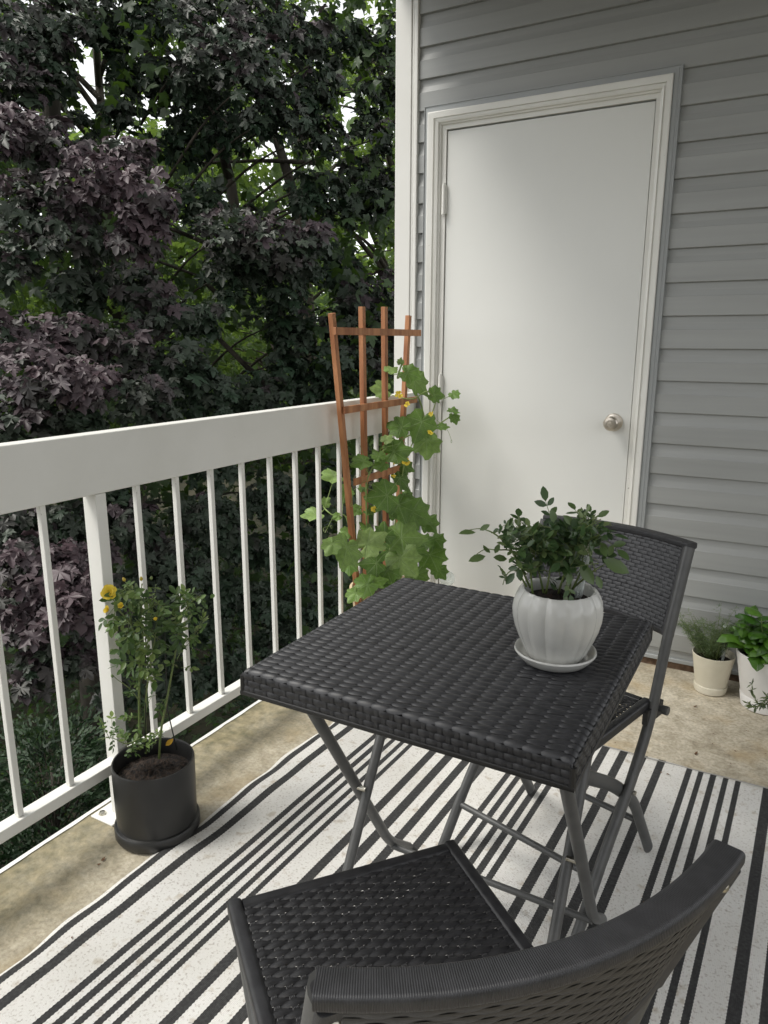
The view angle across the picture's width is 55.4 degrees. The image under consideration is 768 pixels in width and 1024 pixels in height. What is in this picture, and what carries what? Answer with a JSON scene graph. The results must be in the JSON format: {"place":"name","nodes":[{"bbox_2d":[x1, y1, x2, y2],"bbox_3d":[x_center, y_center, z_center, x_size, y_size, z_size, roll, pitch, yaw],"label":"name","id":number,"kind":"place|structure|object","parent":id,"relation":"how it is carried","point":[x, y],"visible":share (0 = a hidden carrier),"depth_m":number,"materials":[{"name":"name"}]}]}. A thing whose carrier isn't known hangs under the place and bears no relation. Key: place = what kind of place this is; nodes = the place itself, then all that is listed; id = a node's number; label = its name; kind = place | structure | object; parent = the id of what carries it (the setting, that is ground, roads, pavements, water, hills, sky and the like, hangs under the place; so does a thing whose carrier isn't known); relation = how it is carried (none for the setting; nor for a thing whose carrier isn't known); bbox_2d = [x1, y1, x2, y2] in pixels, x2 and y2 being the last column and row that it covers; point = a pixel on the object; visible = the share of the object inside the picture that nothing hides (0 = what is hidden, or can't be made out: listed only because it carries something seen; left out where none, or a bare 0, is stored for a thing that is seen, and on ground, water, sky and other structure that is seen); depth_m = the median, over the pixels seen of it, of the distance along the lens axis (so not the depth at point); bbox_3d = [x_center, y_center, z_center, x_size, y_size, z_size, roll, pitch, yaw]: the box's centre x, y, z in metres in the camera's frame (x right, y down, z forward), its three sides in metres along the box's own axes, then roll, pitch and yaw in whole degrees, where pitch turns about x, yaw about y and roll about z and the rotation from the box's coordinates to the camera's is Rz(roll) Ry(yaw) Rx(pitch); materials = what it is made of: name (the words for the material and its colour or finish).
{"place":"outdoors","nodes":[
{"label":"outdoors","id":0,"kind":"place"},
{"bbox_2d":[0,368,382,856],"bbox_3d":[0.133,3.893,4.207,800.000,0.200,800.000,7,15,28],"label":"ground","id":1,"kind":"structure","parent":0,"point":[202,728],"depth_m":9.86,"materials":[{"name":"green plant"}]},
{"bbox_2d":[0,165,71,410],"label":"green maple tree","id":2,"kind":"object","parent":1,"relation":"on","point":[25,288],"visible":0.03,"depth_m":9.21,"materials":[{"name":"green plant"}]},
{"bbox_2d":[0,699,128,868],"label":"arborvitae shrub","id":3,"kind":"object","parent":1,"relation":"on","point":[51,826],"visible":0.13,"depth_m":3.82,"materials":[{"name":"green plant"}]},
{"bbox_2d":[0,283,158,428],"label":"green maple tree","id":4,"kind":"object","parent":1,"relation":"on","point":[30,306],"depth_m":11.71,"materials":[{"name":"green plant"}]},
{"bbox_2d":[0,0,359,573],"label":"green maple tree","id":5,"kind":"object","parent":1,"relation":"on","point":[181,248],"visible":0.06,"depth_m":10.35,"materials":[{"name":"green plant"}]},
{"bbox_2d":[0,495,372,863],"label":"undergrowth","id":6,"kind":"object","parent":1,"relation":"on","point":[75,694],"visible":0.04,"depth_m":8.61,"materials":[{"name":"green plant"}]},
{"bbox_2d":[0,13,394,468],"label":"distant woodland","id":7,"kind":"object","parent":1,"relation":"on","point":[324,301],"visible":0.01,"depth_m":28.17,"materials":[{"name":"green plant"}]},
{"bbox_2d":[0,0,395,767],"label":"purple maple tree","id":8,"kind":"object","parent":1,"relation":"on","point":[72,350],"visible":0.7,"depth_m":5.13,"materials":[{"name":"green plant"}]},
{"bbox_2d":[225,695,257,719],"bbox_3d":[-0.662,2.338,5.495,1.588,2.240,1.648,7,15,28],"label":"arborvitae shrub","id":9,"kind":"object","parent":1,"relation":"on","point":[241,704],"depth_m":5.36,"materials":[{"name":"green plant"}]},
{"bbox_2d":[135,0,394,501],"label":"green maple tree","id":10,"kind":"object","parent":1,"relation":"on","point":[255,343],"visible":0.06,"depth_m":19.12,"materials":[{"name":"green plant"}]},
{"bbox_2d":[236,0,395,522],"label":"green maple tree","id":11,"kind":"object","parent":1,"relation":"on","point":[382,263],"visible":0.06,"depth_m":11.46,"materials":[{"name":"green plant"}]},
{"bbox_2d":[8,0,395,318],"label":"sky","id":12,"kind":"structure","parent":0,"point":[87,70],"materials":[{"name":"white"}]},
{"bbox_2d":[328,307,420,604],"bbox_3d":[-0.019,-0.170,2.841,0.030,1.215,0.643,7,15,28],"label":"trellis","id":13,"kind":"object","parent":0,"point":[362,331],"visible":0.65,"depth_m":2.70,"materials":[{"name":"brown wood"}]},
{"bbox_2d":[394,0,767,681],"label":"apartment building","id":14,"kind":"structure","parent":0,"point":[580,296],"depth_m":2.73,"materials":[{"name":"plastic"}]},
{"bbox_2d":[0,662,767,973],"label":"balcony floor","id":15,"kind":"structure","parent":14,"relation":"attached to","point":[50,885],"depth_m":2.22,"materials":[{"name":"concrete"}]},
{"bbox_2d":[97,576,214,853],"bbox_3d":[-0.577,0.488,1.853,0.215,0.691,0.287,15,20,48],"label":"potted rose","id":16,"kind":"object","parent":15,"relation":"on","point":[157,809],"visible":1,"depth_m":1.81,"materials":[{"name":"black ceramic"}]},
{"bbox_2d":[144,591,176,751],"bbox_3d":[-0.575,0.410,1.839,0.082,0.447,0.023,-4,14,-19],"label":"wire hoop","id":17,"kind":"object","parent":16,"relation":"in","point":[166,681],"visible":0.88,"depth_m":1.85,"materials":[{"name":"metal"}]},
{"bbox_2d":[166,739,172,745],"bbox_3d":[-0.557,0.598,1.899,0.015,0.017,0.014,7,15,28],"label":"fallen leaf","id":18,"kind":"object","parent":16,"relation":"on","point":[169,742],"visible":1,"depth_m":1.90,"materials":[{"name":"yellow plant"}]},
{"bbox_2d":[0,392,413,843],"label":"balcony railing","id":19,"kind":"object","parent":15,"relation":"on","point":[90,468],"visible":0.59,"depth_m":1.91,"materials":[{"name":"paint"}]},
{"bbox_2d":[300,357,460,606],"bbox_3d":[-0.014,0.006,2.846,0.732,1.186,0.315,-11,17,-41],"label":"cucumber plant","id":20,"kind":"object","parent":15,"relation":"on","point":[404,543],"visible":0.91,"depth_m":2.84,"materials":[{"name":"green plant"}]},
{"bbox_2d":[0,722,767,1023],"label":"rug","id":21,"kind":"object","parent":15,"relation":"on","point":[151,941],"visible":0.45,"depth_m":1.76,"materials":[{"name":"white fabric"}]},
{"bbox_2d":[240,578,652,966],"bbox_3d":[0.145,0.580,1.418,0.568,0.704,0.584,7,15,28],"label":"folding table","id":22,"kind":"object","parent":21,"relation":"on","point":[444,669],"visible":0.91,"depth_m":1.22,"materials":[{"name":"grey wicker"}]},
{"bbox_2d":[514,638,596,672],"bbox_3d":[0.294,0.244,1.260,0.139,0.022,0.139,7,15,28],"label":"pot saucer","id":23,"kind":"object","parent":22,"relation":"on","point":[589,657],"visible":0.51,"depth_m":1.21,"materials":[{"name":"white ceramic"}]},
{"bbox_2d":[459,486,628,664],"bbox_3d":[0.260,0.103,1.239,0.271,0.288,0.170,1,13,2],"label":"potted miniature rose","id":24,"kind":"object","parent":23,"relation":"on","point":[557,620],"visible":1,"depth_m":1.19,"materials":[{"name":"white ceramic"}]},
{"bbox_2d":[575,544,592,598],"bbox_3d":[0.337,0.104,1.230,0.025,0.105,0.021,7,15,28],"label":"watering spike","id":25,"kind":"object","parent":24,"relation":"in","point":[578,572],"visible":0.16,"depth_m":1.23,"materials":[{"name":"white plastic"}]},
{"bbox_2d":[227,839,745,1023],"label":"folding chair","id":26,"kind":"object","parent":21,"relation":"on","point":[493,966],"visible":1,"depth_m":0.69,"materials":[{"name":"grey wicker"}]},
{"bbox_2d":[438,514,696,935],"bbox_3d":[0.402,0.462,1.717,0.428,0.796,0.560,13,18,43],"label":"folding chair","id":27,"kind":"object","parent":21,"relation":"on","point":[650,586],"visible":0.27,"depth_m":1.69,"materials":[{"name":"wicker"}]},
{"bbox_2d":[677,603,739,696],"bbox_3d":[1.164,0.491,2.660,0.308,0.331,0.233,7,15,28],"label":"potted dill","id":28,"kind":"object","parent":15,"relation":"on","point":[712,670],"visible":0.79,"depth_m":2.63,"materials":[{"name":"beige paint"}]},
{"bbox_2d":[716,605,767,715],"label":"potted basil","id":29,"kind":"object","parent":15,"relation":"on","point":[747,639],"visible":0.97,"depth_m":2.49,"materials":[{"name":"white paint"}]},
{"bbox_2d":[742,680,767,711],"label":"potted herb","id":30,"kind":"object","parent":15,"relation":"on","point":[761,704],"visible":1,"depth_m":2.39,"materials":[{"name":"green plant"}]},
{"bbox_2d":[438,101,655,612],"bbox_3d":[0.577,-0.470,2.921,0.797,2.024,0.102,7,15,28],"label":"door","id":31,"kind":"structure","parent":14,"relation":"in","point":[546,217],"depth_m":2.86,"materials":[{"name":"paint"}]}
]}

